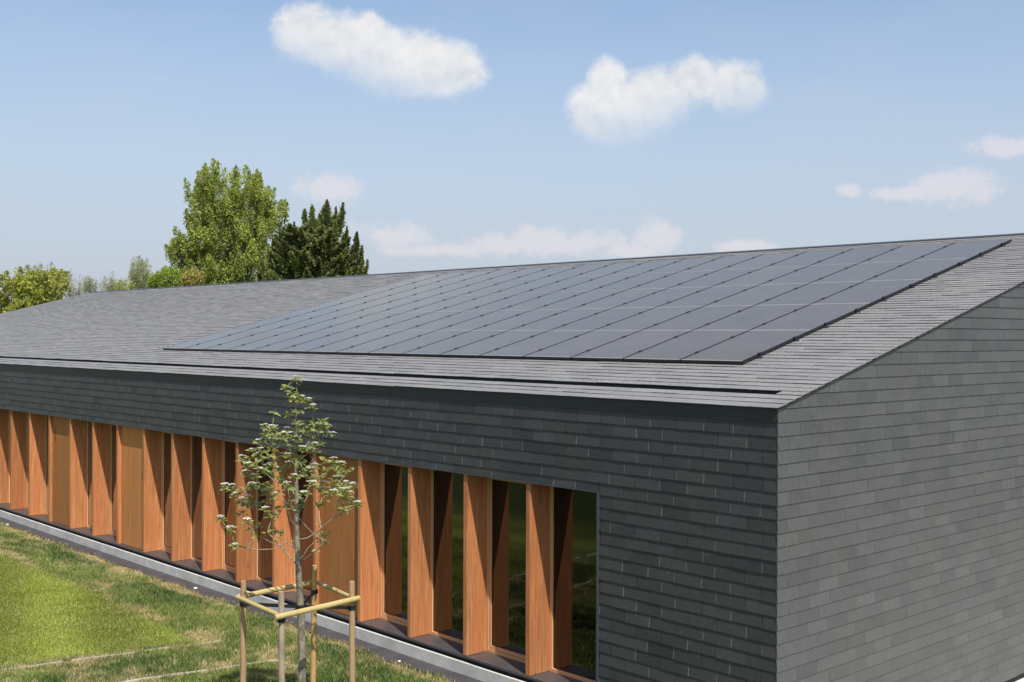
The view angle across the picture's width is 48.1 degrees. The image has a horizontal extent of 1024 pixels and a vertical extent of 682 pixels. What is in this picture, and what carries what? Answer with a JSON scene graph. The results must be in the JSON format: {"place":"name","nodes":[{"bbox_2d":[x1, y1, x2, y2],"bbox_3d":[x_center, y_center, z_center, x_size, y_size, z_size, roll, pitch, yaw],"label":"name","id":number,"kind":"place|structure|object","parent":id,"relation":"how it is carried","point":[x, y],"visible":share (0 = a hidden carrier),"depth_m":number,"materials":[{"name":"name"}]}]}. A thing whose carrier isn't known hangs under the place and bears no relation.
{"place":"outdoors","nodes":[
{"label":"outdoors","id":0,"kind":"place"},
{"bbox_2d":[0,520,452,681],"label":"lawn","id":1,"kind":"structure","parent":0,"point":[76,636],"depth_m":19.26,"materials":[{"name":"plant"}]},
{"bbox_2d":[0,517,482,681],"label":"paved strip","id":2,"kind":"object","parent":1,"relation":"on","point":[393,656],"visible":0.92,"depth_m":20.90,"materials":[{"name":"grey concrete"}]},
{"bbox_2d":[215,375,363,681],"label":"young tree","id":3,"kind":"object","parent":1,"relation":"on","point":[300,600],"visible":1,"depth_m":14.29,"materials":[{"name":"green plant"}]},
{"bbox_2d":[235,565,360,681],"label":"tree stake frame","id":4,"kind":"object","parent":1,"relation":"on","point":[281,615],"visible":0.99,"depth_m":14.24,"materials":[{"name":"beige wood"}]},
{"bbox_2d":[0,0,1023,311],"label":"sky","id":5,"kind":"structure","parent":0,"point":[450,134],"materials":[{"name":"blue"}]},
{"label":"ground","id":6,"kind":"structure","parent":0,"visible":0},
{"bbox_2d":[0,266,71,313],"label":"broadleaf tree","id":7,"kind":"object","parent":6,"relation":"on","point":[41,287],"visible":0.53,"depth_m":57.22,"materials":[{"name":"green plant"}]},
{"bbox_2d":[128,255,152,288],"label":"birch tree","id":8,"kind":"object","parent":6,"relation":"on","point":[137,276],"visible":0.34,"depth_m":119.41,"materials":[{"name":"green plant"}]},
{"bbox_2d":[146,265,186,287],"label":"bush","id":9,"kind":"object","parent":6,"relation":"on","point":[167,277],"visible":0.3,"depth_m":83.92,"materials":[{"name":"green plant"}]},
{"bbox_2d":[179,266,205,285],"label":"bush","id":10,"kind":"object","parent":6,"relation":"on","point":[193,276],"visible":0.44,"depth_m":79.69,"materials":[{"name":"yellow plant"}]},
{"bbox_2d":[163,158,289,284],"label":"poplar tree","id":11,"kind":"object","parent":6,"relation":"on","point":[227,213],"visible":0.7,"depth_m":92.26,"materials":[{"name":"green plant"}]},
{"bbox_2d":[257,199,368,280],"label":"conifer tree","id":12,"kind":"object","parent":6,"relation":"on","point":[313,247],"visible":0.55,"depth_m":78.53,"materials":[{"name":"green plant"}]},
{"bbox_2d":[0,233,1023,681],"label":"slate building","id":13,"kind":"structure","parent":6,"relation":"on","point":[840,501],"depth_m":16.36,"materials":[{"name":"stone"}]},
{"bbox_2d":[26,412,28,508],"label":"window","id":14,"kind":"structure","parent":13,"relation":"in","point":[27,414],"depth_m":30.96,"materials":[{"name":"clear glass"}]},
{"bbox_2d":[45,415,47,514],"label":"window","id":15,"kind":"structure","parent":13,"relation":"in","point":[46,416],"depth_m":29.97,"materials":[{"name":"clear glass"}]},
{"bbox_2d":[86,421,91,528],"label":"window","id":16,"kind":"structure","parent":13,"relation":"in","point":[89,424],"depth_m":27.97,"materials":[{"name":"clear glass"}]},
{"bbox_2d":[109,424,115,535],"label":"window","id":17,"kind":"structure","parent":13,"relation":"in","point":[112,477],"depth_m":26.97,"materials":[{"name":"clear glass"}]},
{"bbox_2d":[161,431,170,552],"bbox_3d":[-7.205,3.235,24.611,0.070,2.670,1.253,0,0,-43],"label":"window","id":18,"kind":"structure","parent":13,"relation":"in","point":[165,436],"depth_m":24.93,"materials":[{"name":"clear glass"}]},
{"bbox_2d":[190,436,221,562],"bbox_3d":[-6.295,3.243,23.620,0.070,2.670,1.253,0,0,-43],"label":"window","id":19,"kind":"structure","parent":13,"relation":"in","point":[195,441],"depth_m":23.92,"materials":[{"name":"clear glass"}]},
{"bbox_2d":[221,440,235,572],"bbox_3d":[-5.386,3.250,22.629,0.070,2.670,1.253,0,0,-43],"label":"window","id":20,"kind":"structure","parent":13,"relation":"in","point":[228,508],"depth_m":22.93,"materials":[{"name":"clear glass"}]},
{"bbox_2d":[256,445,272,584],"bbox_3d":[-4.476,3.258,21.638,0.070,2.670,1.253,0,0,-43],"label":"window","id":21,"kind":"structure","parent":13,"relation":"in","point":[263,557],"depth_m":21.94,"materials":[{"name":"clear glass"}]},
{"bbox_2d":[293,450,312,595],"bbox_3d":[-3.567,3.265,20.648,0.070,2.670,1.253,0,0,-43],"label":"window","id":22,"kind":"structure","parent":13,"relation":"in","point":[306,516],"depth_m":20.85,"materials":[{"name":"clear glass"}]},
{"bbox_2d":[380,462,407,625],"bbox_3d":[-1.747,3.281,18.666,0.070,2.670,1.253,0,0,-43],"label":"window","id":23,"kind":"structure","parent":13,"relation":"in","point":[393,477],"depth_m":18.87,"materials":[{"name":"clear glass"}]},
{"bbox_2d":[430,469,463,643],"bbox_3d":[-0.838,3.288,17.676,0.070,2.670,1.253,0,0,-43],"label":"window","id":24,"kind":"structure","parent":13,"relation":"in","point":[447,488],"depth_m":17.87,"materials":[{"name":"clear glass"}]},
{"bbox_2d":[486,477,525,662],"bbox_3d":[0.072,3.296,16.685,0.070,2.670,1.253,0,0,-43],"label":"window","id":25,"kind":"structure","parent":13,"relation":"in","point":[506,499],"depth_m":16.85,"materials":[{"name":"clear glass"}]},
{"bbox_2d":[550,486,596,681],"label":"window","id":26,"kind":"structure","parent":13,"relation":"in","point":[572,512],"depth_m":15.84,"materials":[{"name":"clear glass"}]},
{"label":"mounting rail","id":27,"kind":"object","parent":13,"relation":"attached to","visible":0},
{"bbox_2d":[456,268,524,282],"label":"solar panel","id":28,"kind":"object","parent":27,"relation":"attached to","point":[490,275],"visible":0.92,"depth_m":29.73,"materials":[{"name":"black glass"}]},
{"bbox_2d":[481,267,550,281],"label":"solar panel","id":29,"kind":"object","parent":27,"relation":"attached to","point":[516,274],"visible":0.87,"depth_m":28.93,"materials":[{"name":"black glass"}]},
{"bbox_2d":[509,265,581,280],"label":"solar panel","id":30,"kind":"object","parent":27,"relation":"attached to","point":[547,272],"visible":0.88,"depth_m":28.16,"materials":[{"name":"black glass"}]},
{"bbox_2d":[540,263,613,278],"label":"solar panel","id":31,"kind":"object","parent":27,"relation":"attached to","point":[576,271],"visible":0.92,"depth_m":27.38,"materials":[{"name":"black glass"}]},
{"bbox_2d":[570,261,647,277],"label":"solar panel","id":32,"kind":"object","parent":27,"relation":"attached to","point":[609,269],"visible":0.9,"depth_m":26.60,"materials":[{"name":"black glass"}]},
{"bbox_2d":[605,259,682,275],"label":"solar panel","id":33,"kind":"object","parent":27,"relation":"attached to","point":[645,267],"visible":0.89,"depth_m":25.81,"materials":[{"name":"black glass"}]},
{"bbox_2d":[642,256,723,273],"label":"solar panel","id":34,"kind":"object","parent":27,"relation":"attached to","point":[681,265],"visible":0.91,"depth_m":25.05,"materials":[{"name":"black glass"}]},
{"bbox_2d":[680,254,762,271],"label":"solar panel","id":35,"kind":"object","parent":27,"relation":"attached to","point":[720,263],"visible":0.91,"depth_m":24.26,"materials":[{"name":"black glass"}]},
{"bbox_2d":[721,251,806,269],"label":"solar panel","id":36,"kind":"object","parent":27,"relation":"attached to","point":[763,261],"visible":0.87,"depth_m":23.48,"materials":[{"name":"black glass"}]},
{"bbox_2d":[764,249,850,267],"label":"solar panel","id":37,"kind":"object","parent":27,"relation":"attached to","point":[808,258],"visible":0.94,"depth_m":22.70,"materials":[{"name":"black glass"}]},
{"bbox_2d":[810,246,900,265],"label":"solar panel","id":38,"kind":"object","parent":27,"relation":"attached to","point":[856,256],"visible":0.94,"depth_m":21.92,"materials":[{"name":"black glass"}]},
{"bbox_2d":[861,243,952,262],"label":"solar panel","id":39,"kind":"object","parent":27,"relation":"attached to","point":[907,253],"visible":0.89,"depth_m":21.14,"materials":[{"name":"black glass"}]},
{"bbox_2d":[913,239,1011,260],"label":"solar panel","id":40,"kind":"object","parent":27,"relation":"attached to","point":[971,250],"visible":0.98,"depth_m":20.33,"materials":[{"name":"black glass"}]},
{"label":"pavement","id":41,"kind":"structure","parent":0,"visible":0},
{"bbox_2d":[0,510,524,681],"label":"kerb","id":42,"kind":"structure","parent":41,"relation":"on","point":[447,662],"depth_m":19.78,"materials":[{"name":"concrete"}]},
{"label":"mounting rail","id":43,"kind":"object","parent":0,"visible":0},
{"bbox_2d":[163,331,242,349],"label":"solar panel","id":44,"kind":"object","parent":43,"relation":"attached to","point":[196,341],"visible":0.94,"depth_m":27.68,"materials":[{"name":"black glass"}]},
{"bbox_2d":[183,331,264,350],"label":"solar panel","id":45,"kind":"object","parent":43,"relation":"attached to","point":[216,342],"visible":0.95,"depth_m":26.90,"materials":[{"name":"black glass"}]},
{"bbox_2d":[205,331,288,350],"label":"solar panel","id":46,"kind":"object","parent":43,"relation":"attached to","point":[243,341],"visible":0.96,"depth_m":26.12,"materials":[{"name":"black glass"}]},
{"bbox_2d":[228,331,313,351],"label":"solar panel","id":47,"kind":"object","parent":43,"relation":"attached to","point":[249,347],"visible":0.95,"depth_m":25.34,"materials":[{"name":"black glass"}]},
{"bbox_2d":[252,331,340,351],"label":"solar panel","id":48,"kind":"object","parent":43,"relation":"attached to","point":[288,343],"visible":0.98,"depth_m":24.57,"materials":[{"name":"black glass"}]},
{"bbox_2d":[279,331,369,352],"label":"solar panel","id":49,"kind":"object","parent":43,"relation":"attached to","point":[319,342],"visible":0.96,"depth_m":23.78,"materials":[{"name":"black glass"}]},
{"bbox_2d":[306,331,399,353],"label":"solar panel","id":50,"kind":"object","parent":43,"relation":"attached to","point":[333,348],"visible":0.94,"depth_m":23.00,"materials":[{"name":"black glass"}]},
{"bbox_2d":[336,331,432,354],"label":"solar panel","id":51,"kind":"object","parent":43,"relation":"attached to","point":[366,348],"visible":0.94,"depth_m":22.22,"materials":[{"name":"black glass"}]},
{"bbox_2d":[368,331,467,355],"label":"solar panel","id":52,"kind":"object","parent":43,"relation":"attached to","point":[400,348],"visible":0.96,"depth_m":21.44,"materials":[{"name":"black glass"}]},
{"bbox_2d":[403,331,505,355],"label":"solar panel","id":53,"kind":"object","parent":43,"relation":"attached to","point":[438,348],"visible":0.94,"depth_m":20.66,"materials":[{"name":"black glass"}]},
{"bbox_2d":[440,331,546,356],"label":"solar panel","id":54,"kind":"object","parent":43,"relation":"attached to","point":[487,345],"visible":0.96,"depth_m":19.88,"materials":[{"name":"black glass"}]},
{"bbox_2d":[480,331,589,358],"bbox_3d":[0.421,0.045,19.165,1.643,0.050,1.066,-19,13,-41],"label":"solar panel","id":55,"kind":"object","parent":43,"relation":"attached to","point":[521,349],"visible":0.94,"depth_m":19.09,"materials":[{"name":"black glass"}]},
{"bbox_2d":[524,331,637,359],"bbox_3d":[1.136,0.051,18.386,1.643,0.050,1.066,-19,13,-41],"label":"solar panel","id":56,"kind":"object","parent":43,"relation":"attached to","point":[572,347],"visible":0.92,"depth_m":18.31,"materials":[{"name":"black glass"}]},
{"bbox_2d":[571,330,691,360],"bbox_3d":[1.851,0.057,17.608,1.643,0.050,1.066,-19,13,-41],"label":"solar panel","id":57,"kind":"object","parent":43,"relation":"attached to","point":[620,349],"visible":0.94,"depth_m":17.54,"materials":[{"name":"black glass"}]},
{"bbox_2d":[623,330,747,361],"bbox_3d":[2.566,0.063,16.829,1.643,0.050,1.066,-19,13,-41],"label":"solar panel","id":58,"kind":"object","parent":43,"relation":"attached to","point":[679,348],"visible":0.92,"depth_m":16.77,"materials":[{"name":"black glass"}]},
{"bbox_2d":[680,330,810,363],"bbox_3d":[3.281,0.069,16.050,1.643,0.050,1.066,-19,13,-41],"label":"solar panel","id":59,"kind":"object","parent":43,"relation":"attached to","point":[745,347],"visible":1,"depth_m":15.96,"materials":[{"name":"black glass"}]},
{"label":"mounting rail","id":60,"kind":"object","parent":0,"visible":0},
{"bbox_2d":[225,315,298,330],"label":"solar panel","id":61,"kind":"object","parent":60,"relation":"attached to","point":[261,323],"visible":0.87,"depth_m":28.82,"materials":[{"name":"black glass"}]},
{"bbox_2d":[246,314,323,330],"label":"solar panel","id":62,"kind":"object","parent":60,"relation":"attached to","point":[282,323],"visible":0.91,"depth_m":28.03,"materials":[{"name":"black glass"}]},
{"bbox_2d":[269,314,346,330],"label":"solar panel","id":63,"kind":"object","parent":60,"relation":"attached to","point":[307,322],"visible":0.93,"depth_m":27.26,"materials":[{"name":"black glass"}]},
{"bbox_2d":[292,313,373,330],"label":"solar panel","id":64,"kind":"object","parent":60,"relation":"attached to","point":[331,322],"visible":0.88,"depth_m":26.47,"materials":[{"name":"black glass"}]},
{"bbox_2d":[318,313,399,330],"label":"solar panel","id":65,"kind":"object","parent":60,"relation":"attached to","point":[359,322],"visible":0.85,"depth_m":25.69,"materials":[{"name":"black glass"}]},
{"bbox_2d":[344,312,430,330],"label":"solar panel","id":66,"kind":"object","parent":60,"relation":"attached to","point":[387,321],"visible":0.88,"depth_m":24.91,"materials":[{"name":"black glass"}]},
{"bbox_2d":[373,312,459,330],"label":"solar panel","id":67,"kind":"object","parent":60,"relation":"attached to","point":[416,321],"visible":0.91,"depth_m":24.12,"materials":[{"name":"black glass"}]},
{"bbox_2d":[404,311,494,330],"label":"solar panel","id":68,"kind":"object","parent":60,"relation":"attached to","point":[451,320],"visible":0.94,"depth_m":23.35,"materials":[{"name":"black glass"}]},
{"bbox_2d":[436,310,530,330],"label":"solar panel","id":69,"kind":"object","parent":60,"relation":"attached to","point":[482,321],"visible":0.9,"depth_m":22.57,"materials":[{"name":"black glass"}]},
{"bbox_2d":[471,309,569,330],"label":"solar panel","id":70,"kind":"object","parent":60,"relation":"attached to","point":[517,321],"visible":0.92,"depth_m":21.78,"materials":[{"name":"black glass"}]},
{"bbox_2d":[509,309,607,330],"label":"solar panel","id":71,"kind":"object","parent":60,"relation":"attached to","point":[559,320],"visible":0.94,"depth_m":21.00,"materials":[{"name":"black glass"}]},
{"bbox_2d":[549,308,652,330],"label":"solar panel","id":72,"kind":"object","parent":60,"relation":"attached to","point":[601,319],"visible":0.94,"depth_m":20.23,"materials":[{"name":"black glass"}]},
{"bbox_2d":[593,307,699,330],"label":"solar panel","id":73,"kind":"object","parent":60,"relation":"attached to","point":[646,319],"visible":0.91,"depth_m":19.44,"materials":[{"name":"black glass"}]},
{"bbox_2d":[641,306,751,330],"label":"solar panel","id":74,"kind":"object","parent":60,"relation":"attached to","point":[697,318],"visible":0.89,"depth_m":18.67,"materials":[{"name":"black glass"}]},
{"bbox_2d":[695,304,808,330],"bbox_3d":[3.747,-0.355,17.911,1.643,0.050,1.066,-19,13,-41],"label":"solar panel","id":75,"kind":"object","parent":60,"relation":"attached to","point":[750,318],"visible":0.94,"depth_m":17.90,"materials":[{"name":"black glass"}]},
{"bbox_2d":[751,303,869,332],"bbox_3d":[4.462,-0.349,17.132,1.643,0.050,1.066,-19,13,-41],"label":"solar panel","id":76,"kind":"object","parent":60,"relation":"attached to","point":[812,317],"visible":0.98,"depth_m":17.09,"materials":[{"name":"black glass"}]},
{"label":"mounting rail","id":77,"kind":"object","parent":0,"visible":0},
{"bbox_2d":[282,300,350,314],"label":"solar panel","id":78,"kind":"object","parent":77,"relation":"attached to","point":[315,307],"visible":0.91,"depth_m":29.90,"materials":[{"name":"black glass"}]},
{"bbox_2d":[302,299,375,314],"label":"solar panel","id":79,"kind":"object","parent":77,"relation":"attached to","point":[344,305],"visible":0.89,"depth_m":29.11,"materials":[{"name":"black glass"}]},
{"bbox_2d":[327,298,400,313],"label":"solar panel","id":80,"kind":"object","parent":77,"relation":"attached to","point":[362,306],"visible":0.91,"depth_m":28.34,"materials":[{"name":"black glass"}]},
{"bbox_2d":[350,297,427,313],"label":"solar panel","id":81,"kind":"object","parent":77,"relation":"attached to","point":[389,305],"visible":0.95,"depth_m":27.55,"materials":[{"name":"black glass"}]},
{"bbox_2d":[378,296,455,312],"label":"solar panel","id":82,"kind":"object","parent":77,"relation":"attached to","point":[415,305],"visible":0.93,"depth_m":26.77,"materials":[{"name":"black glass"}]},
{"bbox_2d":[404,295,485,312],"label":"solar panel","id":83,"kind":"object","parent":77,"relation":"attached to","point":[443,304],"visible":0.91,"depth_m":26.00,"materials":[{"name":"black glass"}]},
{"bbox_2d":[434,294,516,311],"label":"solar panel","id":84,"kind":"object","parent":77,"relation":"attached to","point":[473,303],"visible":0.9,"depth_m":25.21,"materials":[{"name":"black glass"}]},
{"bbox_2d":[464,293,549,311],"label":"solar panel","id":85,"kind":"object","parent":77,"relation":"attached to","point":[506,302],"visible":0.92,"depth_m":24.44,"materials":[{"name":"black glass"}]},
{"bbox_2d":[498,291,587,310],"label":"solar panel","id":86,"kind":"object","parent":77,"relation":"attached to","point":[541,301],"visible":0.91,"depth_m":23.66,"materials":[{"name":"black glass"}]},
{"bbox_2d":[534,290,624,309],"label":"solar panel","id":87,"kind":"object","parent":77,"relation":"attached to","point":[579,300],"visible":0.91,"depth_m":22.87,"materials":[{"name":"black glass"}]},
{"bbox_2d":[573,289,664,308],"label":"solar panel","id":88,"kind":"object","parent":77,"relation":"attached to","point":[617,299],"visible":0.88,"depth_m":22.09,"materials":[{"name":"black glass"}]},
{"bbox_2d":[611,287,709,308],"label":"solar panel","id":89,"kind":"object","parent":77,"relation":"attached to","point":[660,298],"visible":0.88,"depth_m":21.32,"materials":[{"name":"black glass"}]},
{"bbox_2d":[655,285,757,307],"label":"solar panel","id":90,"kind":"object","parent":77,"relation":"attached to","point":[705,297],"visible":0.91,"depth_m":20.54,"materials":[{"name":"black glass"}]},
{"bbox_2d":[703,283,807,306],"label":"solar panel","id":91,"kind":"object","parent":77,"relation":"attached to","point":[755,295],"visible":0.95,"depth_m":19.75,"materials":[{"name":"black glass"}]},
{"bbox_2d":[754,281,862,305],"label":"solar panel","id":92,"kind":"object","parent":77,"relation":"attached to","point":[809,293],"visible":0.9,"depth_m":18.97,"materials":[{"name":"black glass"}]},
{"bbox_2d":[812,279,922,305],"bbox_3d":[5.644,-0.767,18.213,1.643,0.050,1.066,-19,13,-41],"label":"solar panel","id":93,"kind":"object","parent":77,"relation":"attached to","point":[872,292],"visible":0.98,"depth_m":18.16,"materials":[{"name":"black glass"}]},
{"label":"mounting rail","id":94,"kind":"object","parent":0,"visible":0},
{"bbox_2d":[355,285,423,299],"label":"solar panel","id":95,"kind":"object","parent":94,"relation":"attached to","point":[389,292],"visible":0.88,"depth_m":30.19,"materials":[{"name":"black glass"}]},
{"bbox_2d":[379,283,451,298],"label":"solar panel","id":96,"kind":"object","parent":94,"relation":"attached to","point":[414,291],"visible":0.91,"depth_m":29.42,"materials":[{"name":"black glass"}]},
{"bbox_2d":[405,282,477,297],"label":"solar panel","id":97,"kind":"object","parent":94,"relation":"attached to","point":[440,290],"visible":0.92,"depth_m":28.65,"materials":[{"name":"black glass"}]},
{"bbox_2d":[431,281,504,296],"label":"solar panel","id":98,"kind":"object","parent":94,"relation":"attached to","point":[468,289],"visible":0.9,"depth_m":27.86,"materials":[{"name":"black glass"}]},
{"bbox_2d":[459,279,536,295],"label":"solar panel","id":99,"kind":"object","parent":94,"relation":"attached to","point":[497,287],"visible":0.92,"depth_m":27.08,"materials":[{"name":"black glass"}]},
{"bbox_2d":[489,278,566,294],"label":"solar panel","id":100,"kind":"object","parent":94,"relation":"attached to","point":[528,286],"visible":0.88,"depth_m":26.30,"materials":[{"name":"black glass"}]},
{"bbox_2d":[520,276,601,293],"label":"solar panel","id":101,"kind":"object","parent":94,"relation":"attached to","point":[559,285],"visible":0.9,"depth_m":25.52,"materials":[{"name":"black glass"}]},
{"bbox_2d":[553,274,638,292],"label":"solar panel","id":102,"kind":"object","parent":94,"relation":"attached to","point":[596,283],"visible":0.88,"depth_m":24.73,"materials":[{"name":"black glass"}]},
{"bbox_2d":[591,272,676,290],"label":"solar panel","id":103,"kind":"object","parent":94,"relation":"attached to","point":[633,282],"visible":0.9,"depth_m":23.96,"materials":[{"name":"black glass"}]},
{"bbox_2d":[628,270,717,289],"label":"solar panel","id":104,"kind":"object","parent":94,"relation":"attached to","point":[672,280],"visible":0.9,"depth_m":23.18,"materials":[{"name":"black glass"}]},
{"bbox_2d":[670,268,760,287],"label":"solar panel","id":105,"kind":"object","parent":94,"relation":"attached to","point":[714,278],"visible":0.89,"depth_m":22.40,"materials":[{"name":"black glass"}]},
{"bbox_2d":[712,266,806,286],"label":"solar panel","id":106,"kind":"object","parent":94,"relation":"attached to","point":[760,276],"visible":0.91,"depth_m":21.62,"materials":[{"name":"black glass"}]},
{"bbox_2d":[760,264,855,284],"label":"solar panel","id":107,"kind":"object","parent":94,"relation":"attached to","point":[807,274],"visible":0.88,"depth_m":20.84,"materials":[{"name":"black glass"}]},
{"bbox_2d":[811,261,910,282],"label":"solar panel","id":108,"kind":"object","parent":94,"relation":"attached to","point":[861,272],"visible":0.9,"depth_m":20.06,"materials":[{"name":"black glass"}]},
{"bbox_2d":[866,258,969,281],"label":"solar panel","id":109,"kind":"object","parent":94,"relation":"attached to","point":[924,270],"visible":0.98,"depth_m":19.25,"materials":[{"name":"black glass"}]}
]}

